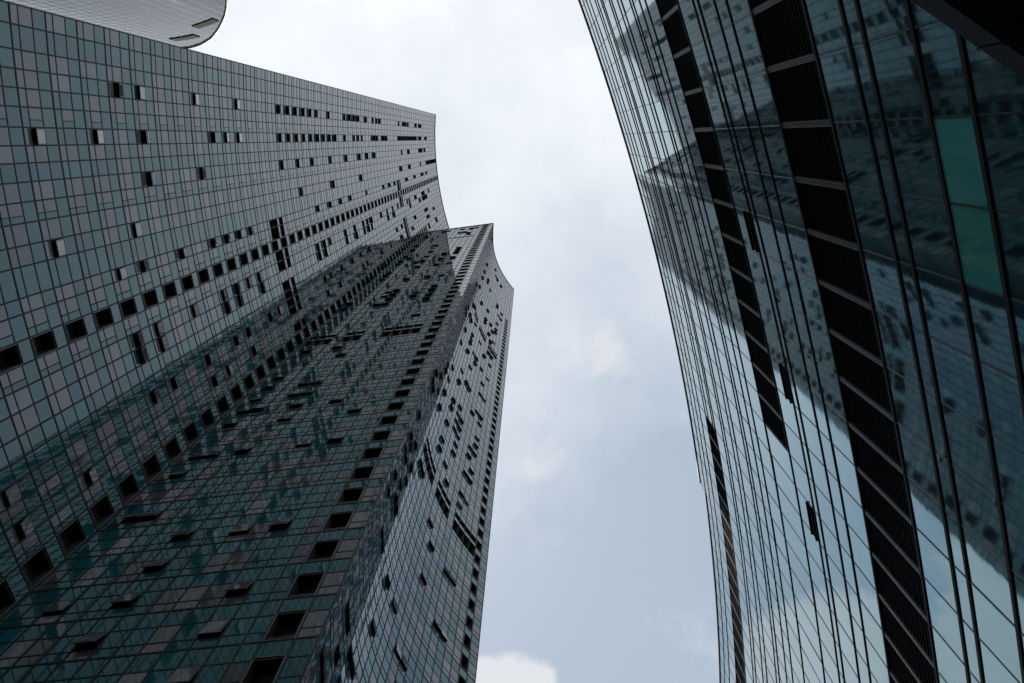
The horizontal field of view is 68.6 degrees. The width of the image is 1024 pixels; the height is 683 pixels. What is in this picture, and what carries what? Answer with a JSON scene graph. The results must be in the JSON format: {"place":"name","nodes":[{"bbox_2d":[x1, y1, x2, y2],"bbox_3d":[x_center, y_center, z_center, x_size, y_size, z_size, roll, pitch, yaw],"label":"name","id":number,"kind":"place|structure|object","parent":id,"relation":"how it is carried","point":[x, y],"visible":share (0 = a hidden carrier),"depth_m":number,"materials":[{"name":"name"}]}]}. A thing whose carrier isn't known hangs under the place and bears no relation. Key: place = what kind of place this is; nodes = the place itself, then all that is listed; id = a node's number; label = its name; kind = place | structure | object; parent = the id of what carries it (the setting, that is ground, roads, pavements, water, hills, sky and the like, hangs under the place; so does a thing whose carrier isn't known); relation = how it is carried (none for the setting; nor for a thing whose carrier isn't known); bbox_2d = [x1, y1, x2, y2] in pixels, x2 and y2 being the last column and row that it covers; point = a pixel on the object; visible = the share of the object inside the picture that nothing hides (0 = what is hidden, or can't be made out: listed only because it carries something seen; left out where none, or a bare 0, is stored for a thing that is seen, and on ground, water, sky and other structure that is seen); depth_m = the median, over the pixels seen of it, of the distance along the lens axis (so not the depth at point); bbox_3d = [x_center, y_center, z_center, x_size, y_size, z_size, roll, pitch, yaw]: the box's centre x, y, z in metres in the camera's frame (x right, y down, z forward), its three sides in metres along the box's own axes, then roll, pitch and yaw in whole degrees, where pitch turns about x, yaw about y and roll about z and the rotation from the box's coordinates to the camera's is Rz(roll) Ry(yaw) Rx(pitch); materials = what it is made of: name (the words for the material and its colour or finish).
{"place":"outdoors","nodes":[
{"label":"outdoors","id":0,"kind":"place"},
{"bbox_2d":[5,0,227,48],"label":"bowed tower","id":1,"kind":"structure","parent":0,"point":[188,24],"depth_m":185.30,"materials":[{"name":"grey glass"}]},
{"bbox_2d":[0,0,449,618],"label":"residential tower","id":2,"kind":"structure","parent":0,"point":[194,246],"depth_m":56.29,"materials":[{"name":"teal glass"}]},
{"bbox_2d":[1,483,21,506],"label":"open window","id":3,"kind":"structure","parent":2,"relation":"in","point":[12,494],"depth_m":40.06,"materials":[{"name":"grey glass"}]},
{"bbox_2d":[15,515,34,539],"bbox_3d":[-26.407,10.054,40.547,0.782,1.168,0.882,-11,-75,4],"label":"open window","id":4,"kind":"structure","parent":2,"relation":"in","point":[25,527],"depth_m":40.61,"materials":[{"name":"grey glass"}]},
{"bbox_2d":[32,128,45,144],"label":"open window","id":5,"kind":"structure","parent":2,"relation":"in","point":[39,138],"depth_m":44.65,"materials":[{"name":"grey glass"}]},
{"bbox_2d":[52,238,66,256],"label":"open window","id":6,"kind":"structure","parent":2,"relation":"in","point":[58,245],"depth_m":46.39,"materials":[{"name":"grey glass"}]},
{"bbox_2d":[84,466,98,485],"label":"open window","id":7,"kind":"structure","parent":2,"relation":"in","point":[91,476],"depth_m":46.85,"materials":[{"name":"grey glass"}]},
{"bbox_2d":[93,130,104,143],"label":"open window","id":8,"kind":"structure","parent":2,"relation":"in","point":[98,134],"depth_m":50.89,"materials":[{"name":"grey glass"}]},
{"bbox_2d":[114,83,123,97],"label":"open window","id":9,"kind":"structure","parent":2,"relation":"in","point":[118,87],"depth_m":53.28,"materials":[{"name":"grey glass"}]},
{"bbox_2d":[117,266,127,279],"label":"open window","id":10,"kind":"structure","parent":2,"relation":"in","point":[122,272],"depth_m":53.24,"materials":[{"name":"grey glass"}]},
{"bbox_2d":[132,222,142,236],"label":"open window","id":11,"kind":"structure","parent":2,"relation":"in","point":[137,229],"depth_m":55.67,"materials":[{"name":"grey glass"}]},
{"bbox_2d":[133,331,144,347],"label":"open window","id":12,"kind":"structure","parent":2,"relation":"in","point":[138,337],"depth_m":54.69,"materials":[{"name":"grey glass"}]},
{"bbox_2d":[137,86,145,99],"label":"open window","id":13,"kind":"structure","parent":2,"relation":"in","point":[140,89],"depth_m":56.21,"materials":[{"name":"grey glass"}]},
{"bbox_2d":[137,346,148,363],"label":"open window","id":14,"kind":"structure","parent":2,"relation":"in","point":[142,352],"depth_m":54.93,"materials":[{"name":"grey glass"}]},
{"bbox_2d":[140,260,149,271],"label":"open window","id":15,"kind":"structure","parent":2,"relation":"in","point":[144,264],"depth_m":56.51,"materials":[{"name":"grey glass"}]},
{"bbox_2d":[141,131,149,142],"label":"open window","id":16,"kind":"structure","parent":2,"relation":"in","point":[145,134],"depth_m":57.34,"materials":[{"name":"grey glass"}]},
{"bbox_2d":[146,172,154,185],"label":"open window","id":17,"kind":"structure","parent":2,"relation":"in","point":[150,175],"depth_m":58.11,"materials":[{"name":"grey glass"}]},
{"bbox_2d":[150,388,160,403],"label":"open window","id":18,"kind":"structure","parent":2,"relation":"in","point":[155,394],"depth_m":55.70,"materials":[{"name":"grey glass"}]},
{"bbox_2d":[154,321,164,336],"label":"open window","id":19,"kind":"structure","parent":2,"relation":"in","point":[159,326],"depth_m":57.59,"materials":[{"name":"grey glass"}]},
{"bbox_2d":[158,335,168,351],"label":"open window","id":20,"kind":"structure","parent":2,"relation":"in","point":[163,341],"depth_m":57.96,"materials":[{"name":"grey glass"}]},
{"bbox_2d":[170,375,179,389],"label":"open window","id":21,"kind":"structure","parent":2,"relation":"in","point":[175,382],"depth_m":58.85,"materials":[{"name":"grey glass"}]},
{"bbox_2d":[179,248,186,258],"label":"open window","id":22,"kind":"structure","parent":2,"relation":"in","point":[182,252],"depth_m":62.87,"materials":[{"name":"grey glass"}]},
{"bbox_2d":[191,303,199,316],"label":"open window","id":23,"kind":"structure","parent":2,"relation":"in","point":[195,309],"depth_m":63.78,"materials":[{"name":"grey glass"}]},
{"bbox_2d":[193,94,199,104],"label":"open window","id":24,"kind":"structure","parent":2,"relation":"in","point":[195,96],"depth_m":65.32,"materials":[{"name":"grey glass"}]},
{"bbox_2d":[200,167,206,178],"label":"open window","id":25,"kind":"structure","parent":2,"relation":"in","point":[202,170],"depth_m":67.27,"materials":[{"name":"grey glass"}]},
{"bbox_2d":[205,352,212,364],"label":"open window","id":26,"kind":"structure","parent":2,"relation":"in","point":[209,360],"depth_m":65.17,"materials":[{"name":"grey glass"}]},
{"bbox_2d":[211,132,216,142],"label":"open window","id":27,"kind":"structure","parent":2,"relation":"in","point":[213,134],"depth_m":69.74,"materials":[{"name":"grey glass"}]},
{"bbox_2d":[211,238,216,247],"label":"open window","id":28,"kind":"structure","parent":2,"relation":"in","point":[213,241],"depth_m":69.10,"materials":[{"name":"grey glass"}]},
{"bbox_2d":[212,374,219,386],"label":"open window","id":29,"kind":"structure","parent":2,"relation":"in","point":[215,379],"depth_m":65.65,"materials":[{"name":"grey glass"}]},
{"bbox_2d":[221,289,228,300],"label":"open window","id":30,"kind":"structure","parent":2,"relation":"in","point":[224,292],"depth_m":70.00,"materials":[{"name":"grey glass"}]},
{"bbox_2d":[225,132,229,141],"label":"open window","id":31,"kind":"structure","parent":2,"relation":"in","point":[227,135],"depth_m":72.69,"materials":[{"name":"grey glass"}]},
{"bbox_2d":[224,234,230,242],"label":"open window","id":32,"kind":"structure","parent":2,"relation":"in","point":[227,237],"depth_m":72.16,"materials":[{"name":"grey glass"}]},
{"bbox_2d":[224,301,231,313],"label":"open window","id":33,"kind":"structure","parent":2,"relation":"in","point":[227,304],"depth_m":70.64,"materials":[{"name":"grey glass"}]},
{"bbox_2d":[226,363,233,374],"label":"open window","id":34,"kind":"structure","parent":2,"relation":"in","point":[229,368],"depth_m":68.59,"materials":[{"name":"grey glass"}]},
{"bbox_2d":[233,334,240,345],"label":"open window","id":35,"kind":"structure","parent":2,"relation":"in","point":[236,338],"depth_m":71.44,"materials":[{"name":"grey glass"}]},
{"bbox_2d":[235,99,239,108],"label":"open window","id":36,"kind":"structure","parent":2,"relation":"in","point":[237,102],"depth_m":74.90,"materials":[{"name":"grey glass"}]},
{"bbox_2d":[235,282,240,293],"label":"open window","id":37,"kind":"structure","parent":2,"relation":"in","point":[237,286],"depth_m":73.39,"materials":[{"name":"grey glass"}]},
{"bbox_2d":[237,133,241,141],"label":"open window","id":38,"kind":"structure","parent":2,"relation":"in","point":[239,135],"depth_m":75.70,"materials":[{"name":"grey glass"}]},
{"bbox_2d":[237,230,242,238],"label":"open window","id":39,"kind":"structure","parent":2,"relation":"in","point":[239,232],"depth_m":75.28,"materials":[{"name":"grey glass"}]},
{"bbox_2d":[237,294,243,306],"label":"open window","id":40,"kind":"structure","parent":2,"relation":"in","point":[240,298],"depth_m":73.56,"materials":[{"name":"grey glass"}]},
{"bbox_2d":[246,326,252,336],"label":"open window","id":41,"kind":"structure","parent":2,"relation":"in","point":[249,332],"depth_m":74.53,"materials":[{"name":"grey glass"}]},
{"bbox_2d":[247,277,252,287],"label":"open window","id":42,"kind":"structure","parent":2,"relation":"in","point":[249,280],"depth_m":76.10,"materials":[{"name":"grey glass"}]},
{"bbox_2d":[251,344,257,354],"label":"open window","id":43,"kind":"structure","parent":2,"relation":"in","point":[254,349],"depth_m":75.03,"materials":[{"name":"grey glass"}]},
{"bbox_2d":[258,271,263,281],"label":"open window","id":44,"kind":"structure","parent":2,"relation":"in","point":[260,275],"depth_m":79.30,"materials":[{"name":"grey glass"}]},
{"bbox_2d":[260,282,265,292],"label":"open window","id":45,"kind":"structure","parent":2,"relation":"in","point":[262,284],"depth_m":79.89,"materials":[{"name":"grey glass"}]},
{"bbox_2d":[268,312,273,321],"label":"open window","id":46,"kind":"structure","parent":2,"relation":"in","point":[270,315],"depth_m":80.75,"materials":[{"name":"grey glass"}]},
{"bbox_2d":[350,116,437,265],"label":"open windows","id":47,"kind":"structure","parent":2,"relation":"in","point":[402,138],"depth_m":166.61,"materials":[{"name":"grey glass"}]},
{"bbox_2d":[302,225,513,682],"bbox_3d":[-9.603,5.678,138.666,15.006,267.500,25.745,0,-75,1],"label":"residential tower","id":48,"kind":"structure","parent":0,"point":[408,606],"depth_m":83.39,"materials":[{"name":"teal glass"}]},
{"bbox_2d":[320,643,325,669],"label":"open window","id":49,"kind":"structure","parent":48,"relation":"in","point":[323,655],"depth_m":46.06,"materials":[{"name":"grey glass"}]},
{"bbox_2d":[321,661,326,682],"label":"open window","id":50,"kind":"structure","parent":48,"relation":"in","point":[323,672],"depth_m":46.44,"materials":[{"name":"grey glass"}]},
{"bbox_2d":[335,645,340,667],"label":"open window","id":51,"kind":"structure","parent":48,"relation":"in","point":[337,654],"depth_m":50.05,"materials":[{"name":"grey glass"}]},
{"bbox_2d":[346,599,349,621],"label":"open window","id":52,"kind":"structure","parent":48,"relation":"in","point":[348,605],"depth_m":52.89,"materials":[{"name":"grey glass"}]},
{"bbox_2d":[346,618,350,636],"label":"open window","id":53,"kind":"structure","parent":48,"relation":"in","point":[348,625],"depth_m":53.14,"materials":[{"name":"grey glass"}]},
{"bbox_2d":[348,643,353,665],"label":"open window","id":54,"kind":"structure","parent":48,"relation":"in","point":[350,654],"depth_m":53.87,"materials":[{"name":"grey glass"}]},
{"bbox_2d":[350,660,356,679],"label":"open window","id":55,"kind":"structure","parent":48,"relation":"in","point":[352,668],"depth_m":54.09,"materials":[{"name":"grey glass"}]},
{"bbox_2d":[371,618,376,637],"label":"open window","id":56,"kind":"structure","parent":48,"relation":"in","point":[373,626],"depth_m":60.45,"materials":[{"name":"grey glass"}]},
{"bbox_2d":[381,525,383,541],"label":"open window","id":57,"kind":"structure","parent":48,"relation":"in","point":[382,531],"depth_m":65.33,"materials":[{"name":"grey glass"}]},
{"bbox_2d":[386,574,391,589],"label":"open window","id":58,"kind":"structure","parent":48,"relation":"in","point":[388,583],"depth_m":66.97,"materials":[{"name":"grey glass"}]},
{"bbox_2d":[392,597,397,613],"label":"open window","id":59,"kind":"structure","parent":48,"relation":"in","point":[394,604],"depth_m":67.22,"materials":[{"name":"grey glass"}]},
{"bbox_2d":[394,491,397,505],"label":"open window","id":60,"kind":"structure","parent":48,"relation":"in","point":[396,495],"depth_m":71.61,"materials":[{"name":"grey glass"}]},
{"bbox_2d":[394,468,397,481],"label":"open window","id":61,"kind":"structure","parent":48,"relation":"in","point":[395,473],"depth_m":70.93,"materials":[{"name":"grey glass"}]},
{"bbox_2d":[395,643,401,659],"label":"open window","id":62,"kind":"structure","parent":48,"relation":"in","point":[398,651],"depth_m":64.58,"materials":[{"name":"grey glass"}]},
{"bbox_2d":[400,653,407,671],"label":"open window","id":63,"kind":"structure","parent":48,"relation":"in","point":[404,663],"depth_m":64.95,"materials":[{"name":"grey glass"}]},
{"bbox_2d":[421,571,427,584],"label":"open window","id":64,"kind":"structure","parent":48,"relation":"in","point":[423,577],"depth_m":77.46,"materials":[{"name":"grey glass"}]},
{"bbox_2d":[429,539,435,551],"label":"open window","id":65,"kind":"structure","parent":48,"relation":"in","point":[431,545],"depth_m":83.89,"materials":[{"name":"grey glass"}]},
{"bbox_2d":[433,619,441,632],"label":"open window","id":66,"kind":"structure","parent":48,"relation":"in","point":[436,624],"depth_m":75.22,"materials":[{"name":"grey glass"}]},
{"bbox_2d":[440,627,447,641],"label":"open window","id":67,"kind":"structure","parent":48,"relation":"in","point":[442,633],"depth_m":75.33,"materials":[{"name":"grey glass"}]},
{"bbox_2d":[444,566,450,577],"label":"open window","id":68,"kind":"structure","parent":48,"relation":"in","point":[446,570],"depth_m":84.31,"materials":[{"name":"grey glass"}]},
{"bbox_2d":[450,575,456,585],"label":"open window","id":69,"kind":"structure","parent":48,"relation":"in","point":[452,579],"depth_m":84.62,"materials":[{"name":"grey glass"}]},
{"bbox_2d":[465,238,502,343],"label":"open windows","id":70,"kind":"structure","parent":48,"relation":"in","point":[492,238],"depth_m":187.88,"materials":[{"name":"grey glass"}]},
{"bbox_2d":[190,0,718,682],"label":"sky","id":71,"kind":"structure","parent":0,"point":[600,567],"materials":[{"name":"white"}]},
{"bbox_2d":[578,0,1023,682],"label":"office building","id":72,"kind":"structure","parent":0,"point":[832,196],"depth_m":15.97,"materials":[{"name":"teal glass"}]},
{"bbox_2d":[911,0,1023,79],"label":"entrance canopy","id":73,"kind":"object","parent":72,"relation":"attached to","point":[993,29],"visible":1,"depth_m":5.18,"materials":[{"name":"metal"}]},
{"label":"ground","id":74,"kind":"structure","parent":0,"visible":0},
{"bbox_2d":[0,223,493,682],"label":"residential tower","id":75,"kind":"structure","parent":74,"relation":"on","point":[224,549],"depth_m":44.69,"materials":[{"name":"teal glass"}]},
{"bbox_2d":[41,600,75,615],"bbox_3d":[-22.963,13.640,38.122,1.080,1.168,0.663,-7,-75,3],"label":"open window","id":76,"kind":"structure","parent":75,"relation":"in","point":[59,607],"depth_m":38.10,"materials":[{"name":"grey glass"}]},
{"bbox_2d":[71,632,108,650],"bbox_3d":[-19.525,13.969,34.817,1.080,1.168,0.821,-7,-75,3],"label":"open window","id":77,"kind":"structure","parent":75,"relation":"in","point":[89,641],"depth_m":34.95,"materials":[{"name":"grey glass"}]},
{"bbox_2d":[109,592,142,607],"bbox_3d":[-19.452,13.154,37.911,1.080,1.168,0.782,-7,-75,3],"label":"open window","id":78,"kind":"structure","parent":75,"relation":"in","point":[125,600],"depth_m":38.03,"materials":[{"name":"grey glass"}]},
{"bbox_2d":[121,512,145,522],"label":"open window","id":79,"kind":"structure","parent":75,"relation":"in","point":[131,517],"depth_m":47.63,"materials":[{"name":"grey glass"}]},
{"bbox_2d":[137,510,163,520],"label":"open window","id":80,"kind":"structure","parent":75,"relation":"in","point":[153,515],"depth_m":47.60,"materials":[{"name":"grey glass"}]},
{"bbox_2d":[141,559,170,572],"bbox_3d":[-19.382,12.320,41.000,1.080,1.168,0.782,-7,-75,3],"label":"open window","id":81,"kind":"structure","parent":75,"relation":"in","point":[156,565],"depth_m":41.15,"materials":[{"name":"grey glass"}]},
{"bbox_2d":[168,470,188,477],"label":"open window","id":82,"kind":"structure","parent":75,"relation":"in","point":[176,474],"depth_m":53.80,"materials":[{"name":"grey glass"}]},
{"bbox_2d":[169,530,195,541],"bbox_3d":[-19.314,11.468,44.083,1.080,1.168,0.821,-7,-75,3],"label":"open window","id":83,"kind":"structure","parent":75,"relation":"in","point":[181,535],"depth_m":44.34,"materials":[{"name":"grey glass"}]},
{"bbox_2d":[164,666,201,682],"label":"open window","id":84,"kind":"structure","parent":75,"relation":"in","point":[180,675],"depth_m":31.36,"materials":[{"name":"grey glass"}]},
{"bbox_2d":[188,452,206,459],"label":"open window","id":85,"kind":"structure","parent":75,"relation":"in","point":[197,455],"depth_m":56.70,"materials":[{"name":"grey glass"}]},
{"bbox_2d":[203,450,222,457],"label":"open window","id":86,"kind":"structure","parent":75,"relation":"in","point":[213,453],"depth_m":56.72,"materials":[{"name":"grey glass"}]},
{"bbox_2d":[197,619,230,637],"bbox_3d":[-13.666,13.333,34.513,1.080,1.168,0.663,-7,-75,3],"label":"open window","id":87,"kind":"structure","parent":75,"relation":"in","point":[212,628],"depth_m":34.49,"materials":[{"name":"grey glass"}]},
{"bbox_2d":[221,421,238,427],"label":"open window","id":88,"kind":"structure","parent":75,"relation":"in","point":[231,424],"depth_m":63.27,"materials":[{"name":"grey glass"}]},
{"bbox_2d":[224,580,254,595],"bbox_3d":[-13.604,12.441,37.586,1.080,1.168,0.782,-7,-75,3],"label":"open window","id":89,"kind":"structure","parent":75,"relation":"in","point":[238,588],"depth_m":37.74,"materials":[{"name":"grey glass"}]},
{"bbox_2d":[228,523,253,534],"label":"open window","id":90,"kind":"structure","parent":75,"relation":"in","point":[244,528],"depth_m":43.93,"materials":[{"name":"grey glass"}]},
{"bbox_2d":[233,447,251,454],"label":"open window","id":91,"kind":"structure","parent":75,"relation":"in","point":[241,450],"depth_m":56.85,"materials":[{"name":"grey glass"}]},
{"bbox_2d":[236,409,251,413],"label":"open window","id":92,"kind":"structure","parent":75,"relation":"in","point":[242,411],"depth_m":66.26,"materials":[{"name":"grey glass"}]},
{"bbox_2d":[250,407,263,412],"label":"open window","id":93,"kind":"structure","parent":75,"relation":"in","point":[259,409],"depth_m":66.47,"materials":[{"name":"grey glass"}]},
{"bbox_2d":[250,396,264,401],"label":"open window","id":94,"kind":"structure","parent":75,"relation":"in","point":[256,398],"depth_m":69.17,"materials":[{"name":"grey glass"}]},
{"bbox_2d":[262,385,275,390],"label":"open window","id":95,"kind":"structure","parent":75,"relation":"in","point":[266,387],"depth_m":72.70,"materials":[{"name":"grey glass"}]},
{"bbox_2d":[268,519,292,530],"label":"open window","id":96,"kind":"structure","parent":75,"relation":"in","point":[280,524],"depth_m":44.08,"materials":[{"name":"grey glass"}]},
{"bbox_2d":[277,415,293,421],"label":"open window","id":97,"kind":"structure","parent":75,"relation":"in","point":[283,418],"depth_m":62.75,"materials":[{"name":"grey glass"}]},
{"bbox_2d":[287,392,300,396],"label":"open window","id":98,"kind":"structure","parent":75,"relation":"in","point":[291,394],"depth_m":69.12,"materials":[{"name":"grey glass"}]},
{"bbox_2d":[288,402,304,407],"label":"open window","id":99,"kind":"structure","parent":75,"relation":"in","point":[294,405],"depth_m":66.06,"materials":[{"name":"grey glass"}]},
{"bbox_2d":[297,381,311,385],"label":"open window","id":100,"kind":"structure","parent":75,"relation":"in","point":[302,383],"depth_m":72.05,"materials":[{"name":"grey glass"}]},
{"bbox_2d":[296,440,313,446],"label":"open window","id":101,"kind":"structure","parent":75,"relation":"in","point":[308,442],"depth_m":56.34,"materials":[{"name":"grey glass"}]},
{"bbox_2d":[299,390,314,395],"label":"open window","id":102,"kind":"structure","parent":75,"relation":"in","point":[306,392],"depth_m":69.08,"materials":[{"name":"grey glass"}]},
{"bbox_2d":[310,380,322,384],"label":"open window","id":103,"kind":"structure","parent":75,"relation":"in","point":[318,381],"depth_m":72.06,"materials":[{"name":"grey glass"}]},
{"bbox_2d":[326,436,343,443],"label":"open window","id":104,"kind":"structure","parent":75,"relation":"in","point":[334,439],"depth_m":56.69,"materials":[{"name":"grey glass"}]},
{"bbox_2d":[329,397,343,402],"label":"open window","id":105,"kind":"structure","parent":75,"relation":"in","point":[335,400],"depth_m":65.98,"materials":[{"name":"grey glass"}]},
{"bbox_2d":[346,407,361,412],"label":"open window","id":106,"kind":"structure","parent":75,"relation":"in","point":[358,409],"depth_m":62.58,"materials":[{"name":"grey glass"}]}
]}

